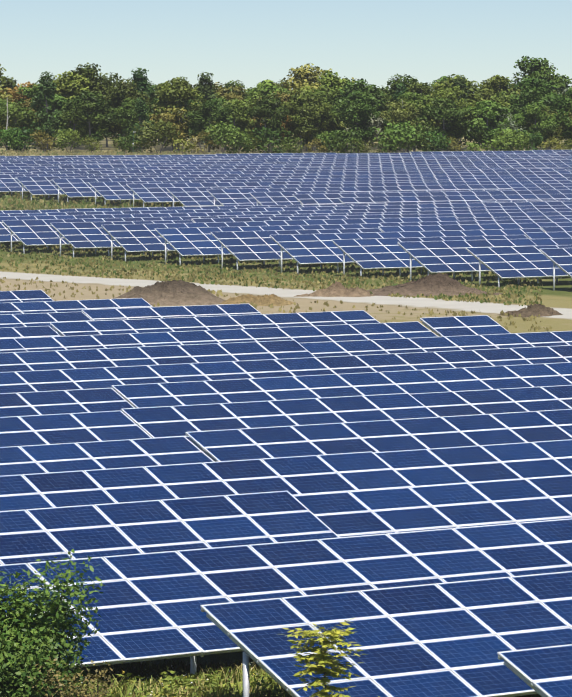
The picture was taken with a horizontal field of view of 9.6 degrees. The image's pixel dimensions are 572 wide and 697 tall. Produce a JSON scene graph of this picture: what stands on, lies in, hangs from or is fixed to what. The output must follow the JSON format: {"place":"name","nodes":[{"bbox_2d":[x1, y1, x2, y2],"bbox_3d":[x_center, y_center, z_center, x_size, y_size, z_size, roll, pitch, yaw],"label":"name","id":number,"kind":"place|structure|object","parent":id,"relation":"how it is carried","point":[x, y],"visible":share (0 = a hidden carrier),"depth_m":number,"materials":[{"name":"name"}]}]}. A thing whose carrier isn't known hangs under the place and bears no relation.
{"place":"outdoors","nodes":[
{"label":"outdoors","id":0,"kind":"place"},
{"bbox_2d":[0,133,571,695],"bbox_3d":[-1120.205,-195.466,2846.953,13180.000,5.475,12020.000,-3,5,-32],"label":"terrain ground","id":1,"kind":"structure","parent":0,"point":[560,297],"depth_m":205.56,"materials":[{"name":"soil"}]},
{"bbox_2d":[0,127,25,149],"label":"shrub","id":2,"kind":"object","parent":1,"relation":"on","point":[9,134],"visible":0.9,"depth_m":511.04,"materials":[{"name":"green plant"}]},
{"bbox_2d":[0,127,39,150],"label":"shrub","id":3,"kind":"object","parent":1,"relation":"on","point":[27,136],"visible":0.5,"depth_m":512.25,"materials":[{"name":"green plant"}]},
{"bbox_2d":[0,101,40,142],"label":"tree","id":4,"kind":"object","parent":1,"relation":"on","point":[15,111],"visible":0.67,"depth_m":526.16,"materials":[{"name":"green plant"}]},
{"bbox_2d":[0,290,53,302],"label":"solar row","id":5,"kind":"object","parent":1,"relation":"on","point":[23,296],"visible":0.23,"depth_m":157.66,"materials":[{"name":"glass"}]},
{"bbox_2d":[30,71,66,149],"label":"tree","id":6,"kind":"object","parent":1,"relation":"on","point":[46,87],"visible":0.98,"depth_m":521.61,"materials":[{"name":"green plant"}]},
{"bbox_2d":[0,549,104,696],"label":"bush","id":7,"kind":"object","parent":1,"relation":"on","point":[25,648],"visible":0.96,"depth_m":55.96,"materials":[{"name":"green plant"}]},
{"bbox_2d":[39,71,91,145],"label":"tree","id":8,"kind":"object","parent":1,"relation":"on","point":[70,85],"visible":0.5,"depth_m":543.25,"materials":[{"name":"green plant"}]},
{"bbox_2d":[51,128,84,151],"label":"shrub","id":9,"kind":"object","parent":1,"relation":"on","point":[69,135],"visible":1,"depth_m":510.10,"materials":[{"name":"green plant"}]},
{"bbox_2d":[26,657,117,696],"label":"bush","id":10,"kind":"object","parent":1,"relation":"on","point":[76,692],"visible":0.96,"depth_m":55.15,"materials":[{"name":"green plant"}]},
{"bbox_2d":[0,298,152,313],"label":"solar row","id":11,"kind":"object","parent":1,"relation":"on","point":[43,307],"visible":0.15,"depth_m":151.16,"materials":[{"name":"glass"},{"name":"silicon"},{"name":"aluminium"}]},
{"bbox_2d":[59,90,122,148],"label":"tree","id":12,"kind":"object","parent":1,"relation":"on","point":[94,116],"visible":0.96,"depth_m":522.30,"materials":[{"name":"green plant"}]},
{"bbox_2d":[60,62,121,144],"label":"tree","id":13,"kind":"object","parent":1,"relation":"on","point":[102,83],"visible":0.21,"depth_m":549.90,"materials":[{"name":"green plant"}]},
{"bbox_2d":[0,192,183,244],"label":"grass tufts","id":14,"kind":"object","parent":1,"relation":"on","point":[49,205],"visible":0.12,"depth_m":337.87,"materials":[{"name":"plant"}]},
{"bbox_2d":[102,78,151,146],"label":"tree","id":15,"kind":"object","parent":1,"relation":"on","point":[120,91],"visible":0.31,"depth_m":534.69,"materials":[{"name":"green plant"}]},
{"bbox_2d":[0,303,260,335],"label":"solar row","id":16,"kind":"object","parent":1,"relation":"on","point":[26,320],"visible":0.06,"depth_m":144.86,"materials":[{"name":"glass"},{"name":"silicon"},{"name":"aluminium"}]},
{"bbox_2d":[107,98,153,136],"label":"tree","id":17,"kind":"object","parent":1,"relation":"on","point":[128,111],"visible":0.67,"depth_m":526.32,"materials":[{"name":"green plant"}]},
{"bbox_2d":[128,97,151,150],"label":"tree","id":18,"kind":"object","parent":1,"relation":"on","point":[140,108],"visible":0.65,"depth_m":520.45,"materials":[{"name":"green plant"}]},
{"bbox_2d":[127,68,155,135],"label":"tree","id":19,"kind":"object","parent":1,"relation":"on","point":[140,78],"visible":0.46,"depth_m":540.19,"materials":[{"name":"green plant"}]},
{"bbox_2d":[131,119,182,153],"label":"shrub","id":20,"kind":"object","parent":1,"relation":"on","point":[160,125],"visible":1,"depth_m":510.04,"materials":[{"name":"green plant"}]},
{"bbox_2d":[113,280,224,305],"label":"soil mound","id":21,"kind":"object","parent":1,"relation":"on","point":[172,293],"visible":0.9,"depth_m":184.76,"materials":[{"name":"soil"}]},
{"bbox_2d":[149,104,188,150],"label":"tree","id":22,"kind":"object","parent":1,"relation":"on","point":[165,117],"visible":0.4,"depth_m":521.91,"materials":[{"name":"green plant"}]},
{"bbox_2d":[152,77,215,150],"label":"tree","id":23,"kind":"object","parent":1,"relation":"on","point":[175,91],"visible":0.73,"depth_m":524.04,"materials":[{"name":"green plant"}]},
{"bbox_2d":[0,310,379,338],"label":"solar row","id":24,"kind":"object","parent":1,"relation":"on","point":[98,327],"visible":0.21,"depth_m":138.48,"materials":[{"name":"glass"}]},
{"bbox_2d":[0,149,397,155],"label":"grass tufts","id":25,"kind":"object","parent":1,"relation":"on","point":[76,151],"depth_m":504.63,"materials":[{"name":"plant"}]},
{"bbox_2d":[192,72,218,146],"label":"tree","id":26,"kind":"object","parent":1,"relation":"on","point":[205,85],"visible":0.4,"depth_m":548.26,"materials":[{"name":"green plant"}]},
{"bbox_2d":[185,100,233,151],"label":"tree","id":27,"kind":"object","parent":1,"relation":"on","point":[211,111],"visible":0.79,"depth_m":517.63,"materials":[{"name":"green plant"}]},
{"bbox_2d":[203,121,242,152],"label":"shrub","id":28,"kind":"object","parent":1,"relation":"on","point":[220,132],"visible":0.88,"depth_m":509.84,"materials":[{"name":"green plant"}]},
{"bbox_2d":[202,98,255,149],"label":"tree","id":29,"kind":"object","parent":1,"relation":"on","point":[239,110],"visible":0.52,"depth_m":524.58,"materials":[{"name":"green plant"}]},
{"bbox_2d":[212,82,247,101],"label":"tree","id":30,"kind":"object","parent":1,"relation":"on","point":[222,93],"visible":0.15,"depth_m":573.57,"materials":[{"name":"green plant"}]},
{"bbox_2d":[222,132,255,153],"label":"shrub","id":31,"kind":"object","parent":1,"relation":"on","point":[241,144],"visible":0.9,"depth_m":510.07,"materials":[{"name":"green plant"}]},
{"bbox_2d":[0,315,509,352],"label":"solar row","id":32,"kind":"object","parent":1,"relation":"on","point":[464,325],"visible":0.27,"depth_m":132.69,"materials":[{"name":"glass"}]},
{"bbox_2d":[219,294,296,305],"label":"soil mound","id":33,"kind":"object","parent":1,"relation":"on","point":[266,300],"visible":0.88,"depth_m":183.95,"materials":[{"name":"soil"}]},
{"bbox_2d":[242,79,292,105],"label":"tree","id":34,"kind":"object","parent":1,"relation":"on","point":[267,87],"visible":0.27,"depth_m":571.13,"materials":[{"name":"green plant"}]},
{"bbox_2d":[245,94,290,151],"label":"tree","id":35,"kind":"object","parent":1,"relation":"on","point":[273,123],"visible":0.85,"depth_m":517.52,"materials":[{"name":"green plant"}]},
{"bbox_2d":[249,127,293,152],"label":"shrub","id":36,"kind":"object","parent":1,"relation":"on","point":[267,139],"visible":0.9,"depth_m":512.55,"materials":[{"name":"green plant"}]},
{"bbox_2d":[0,244,552,331],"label":"grass tufts","id":37,"kind":"object","parent":1,"relation":"on","point":[204,276],"visible":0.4,"depth_m":213.60,"materials":[{"name":"plant"}]},
{"bbox_2d":[0,518,571,674],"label":"solar row","id":38,"kind":"object","parent":1,"relation":"on","point":[148,606],"visible":0.62,"depth_m":67.10,"materials":[{"name":"glass"}]},
{"bbox_2d":[0,475,571,564],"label":"solar row","id":39,"kind":"object","parent":1,"relation":"on","point":[94,530],"visible":0.5,"depth_m":75.27,"materials":[{"name":"glass"},{"name":"silicon"},{"name":"aluminium"}]},
{"bbox_2d":[0,439,571,510],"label":"solar row","id":40,"kind":"object","parent":1,"relation":"on","point":[327,473],"visible":0.4,"depth_m":84.05,"materials":[{"name":"glass"},{"name":"silicon"},{"name":"aluminium"}]},
{"bbox_2d":[0,409,571,475],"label":"solar row","id":41,"kind":"object","parent":1,"relation":"on","point":[376,436],"visible":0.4,"depth_m":92.22,"materials":[{"name":"glass"}]},
{"bbox_2d":[0,385,571,460],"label":"solar row","id":42,"kind":"object","parent":1,"relation":"on","point":[154,422],"visible":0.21,"depth_m":99.85,"materials":[{"name":"glass"}]},
{"bbox_2d":[0,362,571,416],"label":"solar row","id":43,"kind":"object","parent":1,"relation":"on","point":[119,397],"visible":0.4,"depth_m":108.32,"materials":[{"name":"glass"}]},
{"bbox_2d":[0,345,571,392],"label":"solar row","id":44,"kind":"object","parent":1,"relation":"on","point":[56,379],"visible":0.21,"depth_m":116.30,"materials":[{"name":"glass"}]},
{"bbox_2d":[0,331,571,371],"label":"solar row","id":45,"kind":"object","parent":1,"relation":"on","point":[121,356],"visible":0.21,"depth_m":123.97,"materials":[{"name":"glass"},{"name":"silicon"},{"name":"aluminium"}]},
{"bbox_2d":[0,204,571,247],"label":"solar row","id":46,"kind":"object","parent":1,"relation":"on","point":[5,233],"visible":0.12,"depth_m":266.61,"materials":[{"name":"glass"}]},
{"bbox_2d":[0,201,571,215],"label":"solar row","id":47,"kind":"object","parent":1,"relation":"on","point":[325,208],"visible":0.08,"depth_m":278.79,"materials":[{"name":"glass"}]},
{"bbox_2d":[0,167,571,196],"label":"solar row","id":48,"kind":"object","parent":1,"relation":"on","point":[11,183],"visible":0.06,"depth_m":368.71,"materials":[{"name":"glass"}]},
{"bbox_2d":[0,159,571,169],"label":"solar row","id":49,"kind":"object","parent":1,"relation":"on","point":[321,164],"visible":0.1,"depth_m":399.11,"materials":[{"name":"glass"}]},
{"bbox_2d":[0,200,571,213],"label":"solar row","id":50,"kind":"object","parent":1,"relation":"on","point":[188,208],"visible":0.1,"depth_m":282.75,"materials":[{"name":"glass"}]},
{"bbox_2d":[0,165,571,193],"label":"solar row","id":51,"kind":"object","parent":1,"relation":"on","point":[196,170],"visible":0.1,"depth_m":380.51,"materials":[{"name":"glass"}]},
{"bbox_2d":[0,162,571,172],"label":"solar row","id":52,"kind":"object","parent":1,"relation":"on","point":[284,166],"visible":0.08,"depth_m":389.04,"materials":[{"name":"glass"}]},
{"bbox_2d":[0,156,571,163],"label":"solar row","id":53,"kind":"object","parent":1,"relation":"on","point":[177,161],"visible":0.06,"depth_m":413.99,"materials":[{"name":"glass"}]},
{"bbox_2d":[0,150,571,157],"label":"solar row","id":54,"kind":"object","parent":1,"relation":"on","point":[436,152],"visible":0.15,"depth_m":440.03,"materials":[{"name":"glass"},{"name":"silicon"},{"name":"aluminium"}]},
{"bbox_2d":[0,158,571,166],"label":"solar row","id":55,"kind":"object","parent":1,"relation":"on","point":[215,162],"visible":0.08,"depth_m":407.13,"materials":[{"name":"glass"}]},
{"bbox_2d":[0,152,571,159],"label":"solar row","id":56,"kind":"object","parent":1,"relation":"on","point":[274,156],"visible":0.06,"depth_m":431.03,"materials":[{"name":"glass"}]},
{"bbox_2d":[0,154,571,161],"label":"solar row","id":57,"kind":"object","parent":1,"relation":"on","point":[50,160],"visible":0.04,"depth_m":425.31,"materials":[{"name":"glass"}]},
{"bbox_2d":[2,208,571,253],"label":"solar row","id":58,"kind":"object","parent":1,"relation":"on","point":[41,232],"visible":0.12,"depth_m":252.16,"materials":[{"name":"glass"}]},
{"bbox_2d":[16,168,571,199],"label":"solar row","id":59,"kind":"object","parent":1,"relation":"on","point":[46,185],"visible":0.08,"depth_m":361.49,"materials":[{"name":"glass"}]},
{"bbox_2d":[277,90,324,152],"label":"tree","id":60,"kind":"object","parent":1,"relation":"on","point":[303,105],"visible":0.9,"depth_m":521.14,"materials":[{"name":"green plant"}]},
{"bbox_2d":[65,658,541,696],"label":"grass","id":61,"kind":"structure","parent":1,"relation":"on","point":[159,681],"depth_m":62.30,"materials":[{"name":"plant"}]},
{"bbox_2d":[50,211,571,256],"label":"solar row","id":62,"kind":"object","parent":1,"relation":"on","point":[82,235],"visible":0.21,"depth_m":248.14,"materials":[{"name":"glass"}]},
{"bbox_2d":[287,90,335,150],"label":"tree","id":63,"kind":"object","parent":1,"relation":"on","point":[321,125],"visible":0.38,"depth_m":527.51,"materials":[{"name":"green plant"}]},
{"bbox_2d":[52,171,571,202],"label":"solar row","id":64,"kind":"object","parent":1,"relation":"on","point":[72,188],"visible":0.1,"depth_m":352.97,"materials":[{"name":"glass"}]},
{"bbox_2d":[290,88,343,149],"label":"tree","id":65,"kind":"object","parent":1,"relation":"on","point":[330,96],"visible":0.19,"depth_m":540.12,"materials":[{"name":"green plant"}]},
{"bbox_2d":[281,63,355,94],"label":"tree","id":66,"kind":"object","parent":1,"relation":"on","point":[301,76],"visible":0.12,"depth_m":569.08,"materials":[{"name":"green plant"}]},
{"bbox_2d":[283,617,364,696],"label":"sapling","id":67,"kind":"object","parent":1,"relation":"on","point":[321,659],"visible":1,"depth_m":55.62,"materials":[{"name":"yellow plant"}]},
{"bbox_2d":[299,70,352,134],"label":"tree","id":68,"kind":"object","parent":1,"relation":"on","point":[332,81],"visible":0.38,"depth_m":549.62,"materials":[{"name":"green plant"}]},
{"bbox_2d":[88,174,571,205],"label":"solar row","id":69,"kind":"object","parent":1,"relation":"on","point":[106,191],"visible":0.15,"depth_m":348.14,"materials":[{"name":"glass"}]},
{"bbox_2d":[314,130,349,152],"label":"shrub","id":70,"kind":"object","parent":1,"relation":"on","point":[325,138],"visible":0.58,"depth_m":512.25,"materials":[{"name":"green plant"}]},
{"bbox_2d":[294,281,373,296],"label":"soil mound","id":71,"kind":"object","parent":1,"relation":"on","point":[337,289],"visible":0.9,"depth_m":190.82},
{"bbox_2d":[101,215,571,260],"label":"solar row","id":72,"kind":"object","parent":1,"relation":"on","point":[127,238],"visible":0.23,"depth_m":240.89,"materials":[{"name":"glass"}]},
{"bbox_2d":[327,129,367,152],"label":"shrub","id":73,"kind":"object","parent":1,"relation":"on","point":[343,143],"visible":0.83,"depth_m":512.23,"materials":[{"name":"green plant"}]},
{"bbox_2d":[126,177,571,206],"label":"solar row","id":74,"kind":"object","parent":1,"relation":"on","point":[151,192],"visible":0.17,"depth_m":338.49,"materials":[{"name":"glass"}]},
{"bbox_2d":[322,78,386,147],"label":"tree","id":75,"kind":"object","parent":1,"relation":"on","point":[349,87],"visible":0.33,"depth_m":540.49,"materials":[{"name":"green plant"}]},
{"bbox_2d":[332,90,379,152],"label":"tree","id":76,"kind":"object","parent":1,"relation":"on","point":[361,106],"visible":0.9,"depth_m":518.01,"materials":[{"name":"green plant"}]},
{"bbox_2d":[155,218,571,265],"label":"solar row","id":77,"kind":"object","parent":1,"relation":"on","point":[198,241],"visible":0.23,"depth_m":233.34,"materials":[{"name":"glass"}]},
{"bbox_2d":[166,180,571,206],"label":"solar row","id":78,"kind":"object","parent":1,"relation":"on","point":[192,196],"visible":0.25,"depth_m":334.18,"materials":[{"name":"glass"}]},
{"bbox_2d":[200,571,571,696],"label":"solar row","id":79,"kind":"object","parent":1,"relation":"on","point":[448,639],"visible":0.79,"depth_m":60.07,"materials":[{"name":"glass"}]},
{"bbox_2d":[206,183,571,205],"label":"solar row","id":80,"kind":"object","parent":1,"relation":"on","point":[232,197],"visible":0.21,"depth_m":329.40,"materials":[{"name":"glass"}]},
{"bbox_2d":[211,222,571,269],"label":"solar row","id":81,"kind":"object","parent":1,"relation":"on","point":[239,246],"visible":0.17,"depth_m":227.37,"materials":[{"name":"glass"}]},
{"bbox_2d":[374,120,424,152],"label":"shrub","id":82,"kind":"object","parent":1,"relation":"on","point":[395,131],"visible":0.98,"depth_m":510.63,"materials":[{"name":"green plant"}]},
{"bbox_2d":[380,98,424,152],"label":"tree","id":83,"kind":"object","parent":1,"relation":"on","point":[399,113],"visible":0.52,"depth_m":516.17,"materials":[{"name":"green plant"}]},
{"bbox_2d":[377,74,432,97],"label":"tree","id":84,"kind":"object","parent":1,"relation":"on","point":[393,88],"visible":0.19,"depth_m":560.51,"materials":[{"name":"green plant"}]},
{"bbox_2d":[249,186,571,205],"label":"solar row","id":85,"kind":"object","parent":1,"relation":"on","point":[274,198],"visible":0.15,"depth_m":318.58,"materials":[{"name":"glass"}]},
{"bbox_2d":[386,91,436,151],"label":"tree","id":86,"kind":"object","parent":1,"relation":"on","point":[411,98],"visible":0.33,"depth_m":524.89,"materials":[{"name":"green plant"}]},
{"bbox_2d":[270,226,571,273],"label":"solar row","id":87,"kind":"object","parent":1,"relation":"on","point":[300,249],"visible":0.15,"depth_m":221.46,"materials":[{"name":"glass"}]},
{"bbox_2d":[293,189,571,204],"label":"solar row","id":88,"kind":"object","parent":1,"relation":"on","point":[312,199],"visible":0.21,"depth_m":316.53,"materials":[{"name":"glass"}]},
{"bbox_2d":[416,130,450,151],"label":"shrub","id":89,"kind":"object","parent":1,"relation":"on","point":[436,140],"visible":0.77,"depth_m":513.29,"materials":[{"name":"green plant"}]},
{"bbox_2d":[367,273,502,295],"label":"soil mound","id":90,"kind":"object","parent":1,"relation":"on","point":[437,284],"visible":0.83,"depth_m":192.53,"materials":[{"name":"soil"}]},
{"bbox_2d":[413,97,470,150],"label":"tree","id":91,"kind":"object","parent":1,"relation":"on","point":[448,112],"visible":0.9,"depth_m":520.37,"materials":[{"name":"green plant"}]},
{"bbox_2d":[332,231,571,275],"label":"solar row","id":92,"kind":"object","parent":1,"relation":"on","point":[381,253],"visible":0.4,"depth_m":215.12,"materials":[{"name":"glass"}]},
{"bbox_2d":[426,85,478,150],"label":"tree","id":93,"kind":"object","parent":1,"relation":"on","point":[453,93],"visible":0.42,"depth_m":523.96,"materials":[{"name":"green plant"}]},
{"bbox_2d":[425,74,483,150],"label":"tree","id":94,"kind":"object","parent":1,"relation":"on","point":[471,88],"visible":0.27,"depth_m":539.82,"materials":[{"name":"green plant"}]},
{"bbox_2d":[338,194,571,204],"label":"solar row","id":95,"kind":"object","parent":1,"relation":"on","point":[367,200],"visible":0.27,"depth_m":311.54,"materials":[{"name":"glass"}]},
{"bbox_2d":[397,238,571,280],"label":"solar row","id":96,"kind":"object","parent":1,"relation":"on","point":[453,256],"visible":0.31,"depth_m":209.35,"materials":[{"name":"glass"}]},
{"bbox_2d":[463,100,513,149],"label":"tree","id":97,"kind":"object","parent":1,"relation":"on","point":[487,111],"visible":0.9,"depth_m":520.87,"materials":[{"name":"green plant"}]},
{"bbox_2d":[477,74,522,98],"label":"tree","id":98,"kind":"object","parent":1,"relation":"on","point":[496,83],"visible":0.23,"depth_m":574.69,"materials":[{"name":"green plant"}]},
{"bbox_2d":[494,128,530,150],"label":"shrub","id":99,"kind":"object","parent":1,"relation":"on","point":[513,137],"visible":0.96,"depth_m":509.74,"materials":[{"name":"green plant"}]},
{"bbox_2d":[466,245,571,286],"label":"solar row","id":100,"kind":"object","parent":1,"relation":"on","point":[518,262],"visible":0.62,"depth_m":203.36,"materials":[{"name":"glass"}]},
{"bbox_2d":[499,304,562,316],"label":"soil mound","id":101,"kind":"object","parent":1,"relation":"on","point":[536,310],"visible":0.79,"depth_m":174.21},
{"bbox_2d":[497,644,571,696],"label":"solar row","id":102,"kind":"object","parent":1,"relation":"on","point":[544,671],"visible":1,"depth_m":54.47,"materials":[{"name":"glass"}]},
{"bbox_2d":[511,101,557,149],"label":"tree","id":103,"kind":"object","parent":1,"relation":"on","point":[530,112],"visible":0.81,"depth_m":518.30,"materials":[{"name":"green plant"}]},
{"bbox_2d":[506,76,565,149],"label":"tree","id":104,"kind":"object","parent":1,"relation":"on","point":[538,89],"visible":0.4,"depth_m":530.96,"materials":[{"name":"green plant"}]},
{"bbox_2d":[503,56,571,100],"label":"tree","id":105,"kind":"object","parent":1,"relation":"on","point":[535,68],"visible":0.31,"depth_m":575.21,"materials":[{"name":"green plant"}]},
{"bbox_2d":[540,248,571,290],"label":"solar row","id":106,"kind":"object","parent":1,"relation":"on","point":[561,258],"visible":0.88,"depth_m":197.33,"materials":[{"name":"glass"}]},
{"bbox_2d":[544,87,571,145],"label":"tree","id":107,"kind":"object","parent":1,"relation":"on","point":[562,105],"visible":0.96,"depth_m":519.33,"materials":[{"name":"green plant"}]},
{"bbox_2d":[0,271,571,319],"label":"dirt road","id":108,"kind":"structure","parent":0,"point":[465,306],"depth_m":190.72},
{"bbox_2d":[0,0,571,92],"label":"sky","id":109,"kind":"structure","parent":0,"point":[250,42],"materials":[{"name":"blue"}]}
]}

